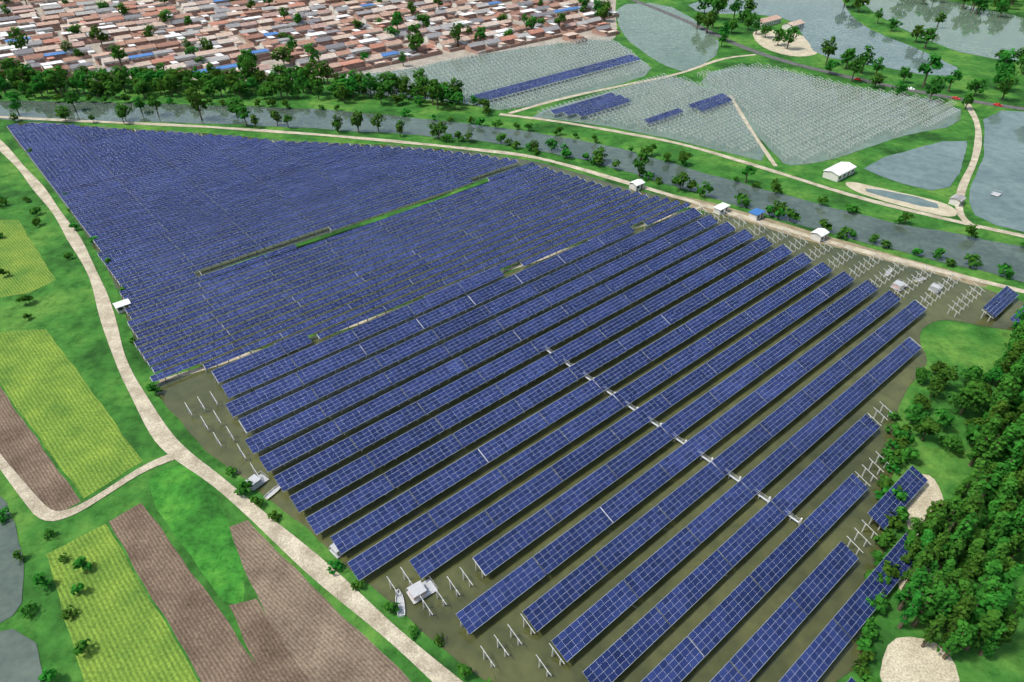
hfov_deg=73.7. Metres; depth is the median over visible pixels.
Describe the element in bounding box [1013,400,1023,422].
poplar tree
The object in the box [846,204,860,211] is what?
canal bush
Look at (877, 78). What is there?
avenue tree
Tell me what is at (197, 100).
canal tree
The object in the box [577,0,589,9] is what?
village tree
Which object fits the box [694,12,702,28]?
avenue tree
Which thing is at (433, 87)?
tree
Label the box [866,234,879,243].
canal bush
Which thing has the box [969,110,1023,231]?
pond water
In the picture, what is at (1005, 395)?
poplar tree
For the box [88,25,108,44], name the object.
village tree
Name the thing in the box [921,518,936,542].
poplar tree
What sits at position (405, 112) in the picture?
canal bush
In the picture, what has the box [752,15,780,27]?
avenue house
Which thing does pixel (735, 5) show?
avenue tree
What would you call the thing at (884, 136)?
pond water
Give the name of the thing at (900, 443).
grove bush
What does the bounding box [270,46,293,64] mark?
village tree
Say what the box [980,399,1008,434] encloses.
poplar tree
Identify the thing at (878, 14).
tree
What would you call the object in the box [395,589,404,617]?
boat
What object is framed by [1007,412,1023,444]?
poplar tree
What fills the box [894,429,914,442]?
grove bush
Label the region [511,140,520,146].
canal bush
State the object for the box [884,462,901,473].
grove bush
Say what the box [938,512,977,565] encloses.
poplar tree
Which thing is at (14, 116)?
canal tree
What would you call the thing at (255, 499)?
pond bush
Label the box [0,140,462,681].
road
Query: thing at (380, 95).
tree
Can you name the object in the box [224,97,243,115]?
canal tree
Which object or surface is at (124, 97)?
canal bush
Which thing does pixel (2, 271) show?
meadow bush
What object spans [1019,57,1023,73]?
tree wood
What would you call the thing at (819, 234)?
pump house
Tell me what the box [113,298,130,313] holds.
pump house
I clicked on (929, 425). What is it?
tree
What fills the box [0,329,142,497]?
field crop
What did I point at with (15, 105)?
canal tree
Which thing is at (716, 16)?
avenue tree
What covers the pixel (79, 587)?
bush
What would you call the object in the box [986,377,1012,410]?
poplar tree
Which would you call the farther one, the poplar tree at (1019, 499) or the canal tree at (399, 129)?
the canal tree at (399, 129)
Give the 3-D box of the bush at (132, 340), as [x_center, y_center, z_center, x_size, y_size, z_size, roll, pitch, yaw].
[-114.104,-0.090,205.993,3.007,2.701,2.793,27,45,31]
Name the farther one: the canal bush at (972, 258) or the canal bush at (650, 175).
the canal bush at (650, 175)
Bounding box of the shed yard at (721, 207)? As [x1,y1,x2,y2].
[713,202,730,214]
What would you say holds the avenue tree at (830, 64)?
on the ground at (62, 308)
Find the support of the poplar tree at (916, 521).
on the ground at (62, 308)
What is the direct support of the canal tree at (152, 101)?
on the ground at (62, 308)
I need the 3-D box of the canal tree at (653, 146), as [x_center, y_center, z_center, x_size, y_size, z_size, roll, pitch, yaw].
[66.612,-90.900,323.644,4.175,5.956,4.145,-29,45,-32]
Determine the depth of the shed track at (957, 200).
281.44 m
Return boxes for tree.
[0,4,10,16]
[7,27,28,48]
[8,113,18,121]
[9,98,21,113]
[55,105,71,120]
[60,39,72,51]
[62,91,77,110]
[66,24,81,33]
[72,48,84,55]
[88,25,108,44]
[95,0,108,7]
[107,45,127,69]
[115,102,131,119]
[115,110,126,123]
[116,2,129,15]
[131,95,144,112]
[141,24,155,36]
[147,95,161,114]
[157,13,167,21]
[158,8,171,18]
[181,38,190,49]
[182,85,208,119]
[183,15,192,25]
[184,45,197,54]
[193,56,204,63]
[198,37,213,49]
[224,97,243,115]
[235,106,249,125]
[240,49,257,60]
[246,0,255,9]
[250,114,258,128]
[269,110,281,125]
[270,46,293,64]
[277,32,287,37]
[279,7,288,21]
[283,115,291,127]
[285,35,297,51]
[293,12,301,22]
[303,42,321,60]
[330,114,342,131]
[334,121,341,131]
[336,85,348,102]
[349,110,362,132]
[352,19,363,28]
[360,51,369,59]
[369,112,383,131]
[373,87,384,104]
[384,25,399,35]
[390,13,402,30]
[391,94,401,103]
[395,119,404,127]
[396,124,403,136]
[398,51,406,65]
[406,32,424,49]
[407,1,416,15]
[407,23,421,35]
[414,13,429,27]
[414,95,425,105]
[427,79,444,108]
[427,120,447,138]
[432,0,443,7]
[444,91,463,108]
[448,20,463,46]
[465,25,471,34]
[469,95,477,104]
[474,26,486,40]
[477,98,489,110]
[482,105,491,113]
[497,13,507,20]
[503,28,513,35]
[522,13,527,23]
[524,123,532,129]
[525,15,536,29]
[529,139,538,148]
[536,18,544,24]
[545,138,558,150]
[554,13,566,26]
[560,143,568,150]
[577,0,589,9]
[579,5,587,11]
[592,146,607,157]
[593,0,601,9]
[596,4,612,19]
[601,0,610,9]
[632,152,649,176]
[650,143,656,154]
[671,171,689,190]
[676,151,692,164]
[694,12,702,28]
[696,0,714,12]
[700,10,715,33]
[709,8,718,27]
[711,0,726,12]
[718,21,729,34]
[718,31,728,46]
[726,18,738,32]
[729,0,743,17]
[737,9,749,21]
[741,165,756,182]
[744,0,757,11]
[744,16,753,30]
[746,12,758,21]
[751,16,761,33]
[760,24,773,37]
[772,27,785,44]
[773,200,788,212]
[780,25,798,48]
[820,35,837,64]
[824,60,839,74]
[839,47,856,68]
[847,57,863,81]
[852,0,870,11]
[857,45,875,73]
[869,73,883,86]
[871,56,884,74]
[875,7,883,22]
[887,17,902,30]
[891,80,908,94]
[894,566,928,610]
[897,591,922,628]
[898,66,912,81]
[900,517,924,538]
[900,537,921,563]
[900,542,934,589]
[902,211,914,222]
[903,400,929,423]
[904,530,917,550]
[911,25,923,41]
[911,529,935,565]
[911,580,947,627]
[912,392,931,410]
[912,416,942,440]
[912,550,927,568]
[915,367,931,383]
[917,55,943,86]
[917,570,943,609]
[918,499,947,537]
[918,508,946,537]
[919,28,937,48]
[919,560,939,589]
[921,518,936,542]
[921,613,946,647]
[923,74,946,100]
[924,530,950,570]
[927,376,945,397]
[929,589,959,628]
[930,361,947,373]
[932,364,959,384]
[932,518,949,544]
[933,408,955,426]
[935,11,946,27]
[935,583,958,613]
[936,618,972,659]
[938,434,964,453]
[938,496,960,522]
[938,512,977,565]
[938,538,965,569]
[938,559,955,583]
[939,594,975,647]
[943,568,963,587]
[944,69,962,91]
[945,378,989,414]
[945,610,967,629]
[948,460,985,521]
[948,481,981,530]
[948,512,964,540]
[948,577,973,613]
[950,493,984,541]
[954,550,987,583]
[955,624,979,653]
[956,537,984,571]
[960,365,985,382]
[961,93,974,109]
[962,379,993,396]
[962,529,986,554]
[963,526,981,550]
[963,575,1000,625]
[963,608,1002,650]
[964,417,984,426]
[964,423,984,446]
[966,77,989,95]
[966,414,1002,466]
[968,559,1002,604]
[969,590,1012,623]
[973,435,1007,480]
[973,542,1008,583]
[973,585,1001,622]
[975,500,999,530]
[975,567,1002,589]
[976,462,1008,510]
[978,550,995,576]
[978,621,1007,656]
[979,462,998,488]
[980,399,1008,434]
[980,511,1008,553]
[981,478,1020,528]
[982,388,1011,418]
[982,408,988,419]
[983,423,1023,478]
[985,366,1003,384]
[985,472,1017,509]
[985,511,1014,552]
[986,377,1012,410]
[986,470,1007,501]
[986,536,1009,558]
[987,500,1016,529]
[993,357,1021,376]
[993,362,1023,395]
[993,373,1010,398]
[994,618,1019,648]
[995,412,1014,439]
[996,74,1019,100]
[996,339,1023,386]
[996,439,1023,488]
[996,467,1023,499]
[997,562,1023,584]
[998,339,1015,359]
[999,534,1021,558]
[999,582,1016,608]
[999,586,1023,624]
[1000,561,1015,581]
[1001,385,1020,410]
[1001,422,1014,449]
[1001,435,1023,469]
[1002,322,1023,349]
[1002,405,1009,422]
[1002,556,1012,566]
[1003,499,1023,538]
[1004,335,1023,357]
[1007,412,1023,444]
[1008,305,1023,341]
[1009,317,1023,340]
[1009,423,1023,460]
[1009,532,1023,559]
[1011,353,1023,381]
[1011,391,1023,418]
[1011,494,1021,515]
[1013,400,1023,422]
[1013,453,1023,473]
[1015,370,1023,395]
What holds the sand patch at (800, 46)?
on the ground at (62, 308)
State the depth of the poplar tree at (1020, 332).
195.20 m
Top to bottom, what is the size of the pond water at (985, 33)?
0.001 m
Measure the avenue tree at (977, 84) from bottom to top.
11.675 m
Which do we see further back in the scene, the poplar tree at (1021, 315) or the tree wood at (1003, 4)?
the tree wood at (1003, 4)
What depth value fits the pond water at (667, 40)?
508.52 m
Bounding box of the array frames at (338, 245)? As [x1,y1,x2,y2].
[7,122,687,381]
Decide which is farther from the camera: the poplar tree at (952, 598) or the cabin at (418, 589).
the cabin at (418, 589)
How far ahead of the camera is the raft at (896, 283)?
230.26 m
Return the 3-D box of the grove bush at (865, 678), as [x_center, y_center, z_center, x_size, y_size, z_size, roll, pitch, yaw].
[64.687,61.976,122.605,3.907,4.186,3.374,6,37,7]
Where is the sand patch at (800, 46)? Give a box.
[753,30,816,55]
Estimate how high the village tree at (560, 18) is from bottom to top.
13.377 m
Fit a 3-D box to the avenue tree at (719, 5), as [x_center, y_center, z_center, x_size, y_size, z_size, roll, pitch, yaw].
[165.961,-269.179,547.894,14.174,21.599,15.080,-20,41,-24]
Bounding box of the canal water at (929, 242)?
[0,100,1023,281]
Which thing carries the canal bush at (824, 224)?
on the ground at (62, 308)
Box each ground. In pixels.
[0,0,616,80]
[0,0,1023,681]
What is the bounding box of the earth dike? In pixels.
[204,167,530,280]
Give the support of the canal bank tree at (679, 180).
on the ground at (62, 308)
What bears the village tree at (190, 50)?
on the village ground at (443, 56)
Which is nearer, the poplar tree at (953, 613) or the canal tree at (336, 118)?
the poplar tree at (953, 613)
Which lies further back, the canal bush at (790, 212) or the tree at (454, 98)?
the tree at (454, 98)
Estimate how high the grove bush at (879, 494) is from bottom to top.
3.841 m
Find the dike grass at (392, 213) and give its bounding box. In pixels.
[225,172,502,267]
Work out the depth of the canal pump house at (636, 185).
293.23 m
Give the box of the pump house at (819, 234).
[810,228,829,241]
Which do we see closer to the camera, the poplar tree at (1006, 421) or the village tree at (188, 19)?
the poplar tree at (1006, 421)
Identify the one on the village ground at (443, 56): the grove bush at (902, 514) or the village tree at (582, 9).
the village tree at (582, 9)
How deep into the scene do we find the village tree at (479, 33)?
485.12 m
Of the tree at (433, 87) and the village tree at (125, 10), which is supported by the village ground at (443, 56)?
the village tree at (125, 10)
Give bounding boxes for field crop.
[0,220,55,296]
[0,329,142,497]
[46,524,197,681]
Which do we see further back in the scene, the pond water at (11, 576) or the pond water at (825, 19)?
the pond water at (825, 19)
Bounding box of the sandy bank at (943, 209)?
[846,182,956,216]
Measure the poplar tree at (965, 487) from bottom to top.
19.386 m
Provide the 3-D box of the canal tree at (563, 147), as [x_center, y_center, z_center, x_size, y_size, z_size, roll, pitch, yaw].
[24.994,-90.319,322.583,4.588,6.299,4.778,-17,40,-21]
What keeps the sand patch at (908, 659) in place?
on the ground at (62, 308)
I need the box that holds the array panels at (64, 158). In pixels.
[7,122,690,381]
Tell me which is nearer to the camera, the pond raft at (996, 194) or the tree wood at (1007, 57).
the pond raft at (996, 194)
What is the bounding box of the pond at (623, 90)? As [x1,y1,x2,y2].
[345,35,959,160]
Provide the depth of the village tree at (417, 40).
461.38 m
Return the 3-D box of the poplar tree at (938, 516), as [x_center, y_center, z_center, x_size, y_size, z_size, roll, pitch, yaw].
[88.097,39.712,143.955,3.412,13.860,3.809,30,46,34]
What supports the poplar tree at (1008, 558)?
on the ground at (62, 308)
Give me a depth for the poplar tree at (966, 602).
123.68 m
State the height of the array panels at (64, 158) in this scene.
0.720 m
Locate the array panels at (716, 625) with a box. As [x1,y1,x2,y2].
[212,207,1023,681]
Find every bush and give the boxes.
[0,198,8,206]
[0,268,9,276]
[0,506,10,522]
[4,92,18,99]
[12,549,24,561]
[16,294,33,304]
[18,600,37,617]
[22,313,32,318]
[29,207,40,214]
[30,217,40,225]
[32,571,52,591]
[38,665,56,681]
[41,528,55,538]
[51,93,62,101]
[58,552,68,561]
[60,604,78,619]
[64,252,72,258]
[68,222,79,228]
[70,582,84,594]
[72,556,92,570]
[73,637,90,655]
[85,94,92,100]
[87,236,101,242]
[100,95,107,101]
[119,93,130,102]
[129,336,138,343]
[145,382,162,393]
[166,97,172,103]
[224,466,236,475]
[233,479,252,495]
[250,495,262,506]
[253,98,260,105]
[266,98,275,104]
[267,510,281,521]
[281,99,289,107]
[327,559,344,573]
[350,579,363,590]
[382,601,399,611]
[400,108,410,115]
[408,624,418,639]
[433,632,444,646]
[440,133,451,141]
[454,131,463,140]
[457,663,472,677]
[464,130,472,138]
[467,116,474,122]
[476,117,484,125]
[491,119,502,128]
[496,133,505,142]
[504,138,512,145]
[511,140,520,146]
[531,147,540,153]
[561,148,571,158]
[582,153,589,158]
[592,156,605,165]
[612,158,620,166]
[638,167,646,176]
[640,145,652,155]
[643,171,654,179]
[654,177,662,183]
[663,152,671,162]
[686,180,697,191]
[696,181,713,195]
[734,193,751,205]
[751,182,760,186]
[765,205,774,214]
[772,181,782,192]
[775,208,784,218]
[785,207,800,219]
[817,194,828,203]
[819,217,832,229]
[835,226,853,237]
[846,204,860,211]
[850,231,856,237]
[851,660,871,676]
[856,634,874,653]
[857,650,875,665]
[861,626,881,639]
[861,675,880,681]
[864,569,891,583]
[864,617,878,631]
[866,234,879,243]
[866,597,875,605]
[871,550,885,566]
[872,593,890,613]
[873,535,887,547]
[874,485,896,498]
[876,479,892,487]
[877,452,897,467]
[878,474,893,482]
[880,239,892,247]
[880,447,894,455]
[881,527,898,546]
[883,560,899,577]
[884,422,900,435]
[884,439,900,449]
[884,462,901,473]
[885,511,906,529]
[888,410,900,418]
[888,487,907,500]
[892,456,904,468]
[893,435,909,447]
[894,216,903,223]
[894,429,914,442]
[894,449,902,455]
[895,506,909,520]
[899,424,911,434]
[900,447,921,462]
[911,248,923,254]
[932,248,945,259]
[944,258,956,265]
[964,253,982,267]
[965,224,978,238]
[997,263,1016,277]
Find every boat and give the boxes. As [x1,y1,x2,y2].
[264,484,280,499]
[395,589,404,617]
[914,277,925,281]
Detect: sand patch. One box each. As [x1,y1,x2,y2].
[753,30,816,55]
[880,637,959,681]
[898,567,933,596]
[905,474,942,534]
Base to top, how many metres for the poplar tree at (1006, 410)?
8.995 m
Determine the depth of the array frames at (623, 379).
200.94 m
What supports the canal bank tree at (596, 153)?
on the ground at (62, 308)
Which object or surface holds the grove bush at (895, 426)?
on the ground at (62, 308)
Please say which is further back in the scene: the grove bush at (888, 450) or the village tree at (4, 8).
the village tree at (4, 8)
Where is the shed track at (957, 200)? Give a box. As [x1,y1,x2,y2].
[948,194,965,205]
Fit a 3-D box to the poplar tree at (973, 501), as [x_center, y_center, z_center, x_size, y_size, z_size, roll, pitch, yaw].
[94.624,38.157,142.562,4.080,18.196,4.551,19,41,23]
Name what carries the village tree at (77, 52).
on the village ground at (443, 56)
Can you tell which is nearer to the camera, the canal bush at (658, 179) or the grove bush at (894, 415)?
the grove bush at (894, 415)
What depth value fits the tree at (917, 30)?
489.11 m
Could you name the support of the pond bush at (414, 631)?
on the ground at (62, 308)
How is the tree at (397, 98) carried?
on the ground at (62, 308)
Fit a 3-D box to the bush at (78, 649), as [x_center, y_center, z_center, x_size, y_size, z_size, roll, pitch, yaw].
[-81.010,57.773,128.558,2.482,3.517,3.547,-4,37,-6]
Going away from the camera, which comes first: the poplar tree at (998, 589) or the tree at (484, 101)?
the poplar tree at (998, 589)
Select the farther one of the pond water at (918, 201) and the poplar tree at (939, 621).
the pond water at (918, 201)
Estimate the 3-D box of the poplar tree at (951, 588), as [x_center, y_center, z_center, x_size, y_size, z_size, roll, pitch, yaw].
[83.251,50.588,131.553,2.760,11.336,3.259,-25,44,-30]
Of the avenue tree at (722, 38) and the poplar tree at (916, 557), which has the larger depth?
the avenue tree at (722, 38)
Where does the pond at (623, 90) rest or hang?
on the ground at (62, 308)
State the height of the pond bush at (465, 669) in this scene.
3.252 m
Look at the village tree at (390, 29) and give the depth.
495.44 m
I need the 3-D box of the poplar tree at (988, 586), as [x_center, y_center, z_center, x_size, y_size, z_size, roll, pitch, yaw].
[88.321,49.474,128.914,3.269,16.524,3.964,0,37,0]
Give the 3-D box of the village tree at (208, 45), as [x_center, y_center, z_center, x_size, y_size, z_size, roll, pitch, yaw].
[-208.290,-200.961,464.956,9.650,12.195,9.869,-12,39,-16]
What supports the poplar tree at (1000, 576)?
on the ground at (62, 308)
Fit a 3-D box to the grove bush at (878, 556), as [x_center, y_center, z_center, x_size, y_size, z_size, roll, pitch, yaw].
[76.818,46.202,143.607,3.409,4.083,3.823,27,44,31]
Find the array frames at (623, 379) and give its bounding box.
[185,207,1012,676]
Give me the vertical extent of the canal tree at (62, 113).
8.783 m
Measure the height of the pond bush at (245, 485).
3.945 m
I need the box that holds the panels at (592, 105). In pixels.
[470,54,732,123]
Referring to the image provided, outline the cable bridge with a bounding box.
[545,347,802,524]
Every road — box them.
[0,116,1023,292]
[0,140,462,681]
[499,113,1023,237]
[508,54,755,113]
[729,95,776,165]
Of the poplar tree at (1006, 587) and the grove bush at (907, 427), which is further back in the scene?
the grove bush at (907, 427)
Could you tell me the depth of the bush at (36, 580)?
138.98 m
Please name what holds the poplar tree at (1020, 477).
on the ground at (62, 308)
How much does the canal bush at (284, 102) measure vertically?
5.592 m
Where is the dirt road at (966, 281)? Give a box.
[666,195,986,286]
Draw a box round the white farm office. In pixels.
[822,162,856,181]
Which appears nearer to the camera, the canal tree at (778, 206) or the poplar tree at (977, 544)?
the poplar tree at (977, 544)
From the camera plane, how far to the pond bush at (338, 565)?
142.32 m
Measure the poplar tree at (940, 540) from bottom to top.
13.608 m
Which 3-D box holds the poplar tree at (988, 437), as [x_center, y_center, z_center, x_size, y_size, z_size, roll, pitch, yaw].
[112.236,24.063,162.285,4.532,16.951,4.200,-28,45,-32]
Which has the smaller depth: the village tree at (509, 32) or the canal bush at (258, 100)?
the canal bush at (258, 100)
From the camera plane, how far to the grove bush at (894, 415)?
179.17 m
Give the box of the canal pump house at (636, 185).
[629,179,644,190]
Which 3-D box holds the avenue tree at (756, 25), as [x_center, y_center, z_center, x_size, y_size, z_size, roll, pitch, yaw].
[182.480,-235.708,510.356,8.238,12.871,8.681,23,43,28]
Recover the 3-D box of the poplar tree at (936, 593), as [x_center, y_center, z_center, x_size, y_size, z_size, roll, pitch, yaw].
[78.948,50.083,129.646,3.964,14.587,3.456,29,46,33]
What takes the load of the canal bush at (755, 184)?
on the ground at (62, 308)
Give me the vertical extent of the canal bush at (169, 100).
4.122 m
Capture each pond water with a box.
[0,497,23,622]
[0,629,41,681]
[156,213,1023,681]
[354,40,649,109]
[533,77,763,160]
[616,3,718,70]
[689,0,957,75]
[701,67,961,164]
[864,0,1023,59]
[865,141,966,190]
[865,188,938,207]
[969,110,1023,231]
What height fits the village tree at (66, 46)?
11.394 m
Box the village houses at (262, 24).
[0,0,619,79]
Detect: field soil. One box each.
[0,386,80,510]
[109,503,263,681]
[229,599,310,681]
[230,520,410,681]
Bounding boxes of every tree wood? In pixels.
[972,0,990,13]
[990,0,1008,10]
[991,66,1018,89]
[994,49,1007,59]
[995,48,1018,83]
[996,0,1011,16]
[1014,47,1023,63]
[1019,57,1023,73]
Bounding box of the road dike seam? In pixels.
[159,206,702,382]
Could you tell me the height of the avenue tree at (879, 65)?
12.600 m
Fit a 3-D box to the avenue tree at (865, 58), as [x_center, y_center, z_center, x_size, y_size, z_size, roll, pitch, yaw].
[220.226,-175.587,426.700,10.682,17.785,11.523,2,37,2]
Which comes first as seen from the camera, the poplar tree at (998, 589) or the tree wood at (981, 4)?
the poplar tree at (998, 589)
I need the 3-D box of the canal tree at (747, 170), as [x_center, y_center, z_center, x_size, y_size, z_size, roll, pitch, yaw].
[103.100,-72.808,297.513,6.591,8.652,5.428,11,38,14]
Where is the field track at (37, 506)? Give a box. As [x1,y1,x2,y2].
[0,451,177,520]
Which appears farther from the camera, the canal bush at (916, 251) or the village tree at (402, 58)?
the village tree at (402, 58)
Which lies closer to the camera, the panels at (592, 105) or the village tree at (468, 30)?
the panels at (592, 105)
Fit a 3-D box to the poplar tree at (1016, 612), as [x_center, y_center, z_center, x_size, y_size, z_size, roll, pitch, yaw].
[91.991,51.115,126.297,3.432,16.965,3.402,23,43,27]
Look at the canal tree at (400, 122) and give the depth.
344.25 m
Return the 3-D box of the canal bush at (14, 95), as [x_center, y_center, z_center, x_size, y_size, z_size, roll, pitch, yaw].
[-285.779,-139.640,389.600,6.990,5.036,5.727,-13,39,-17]
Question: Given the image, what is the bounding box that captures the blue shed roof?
[748,208,765,220]
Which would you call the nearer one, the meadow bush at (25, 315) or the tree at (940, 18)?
the meadow bush at (25, 315)
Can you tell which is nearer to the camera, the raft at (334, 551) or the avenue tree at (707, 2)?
the raft at (334, 551)
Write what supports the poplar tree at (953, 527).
on the ground at (62, 308)
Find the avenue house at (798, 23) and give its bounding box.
[782,19,804,29]
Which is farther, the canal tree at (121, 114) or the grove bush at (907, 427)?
the canal tree at (121, 114)
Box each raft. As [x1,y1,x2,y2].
[245,471,268,490]
[329,543,349,558]
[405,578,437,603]
[890,279,906,290]
[928,282,942,293]
[991,190,1000,196]
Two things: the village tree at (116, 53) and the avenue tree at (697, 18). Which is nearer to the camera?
the village tree at (116, 53)
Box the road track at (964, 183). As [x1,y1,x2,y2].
[955,103,981,228]
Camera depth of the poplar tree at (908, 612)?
128.87 m
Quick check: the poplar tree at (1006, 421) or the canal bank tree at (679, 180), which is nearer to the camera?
the poplar tree at (1006, 421)
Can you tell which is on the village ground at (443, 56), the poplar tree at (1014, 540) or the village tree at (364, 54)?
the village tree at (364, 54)
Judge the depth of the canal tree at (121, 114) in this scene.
354.94 m

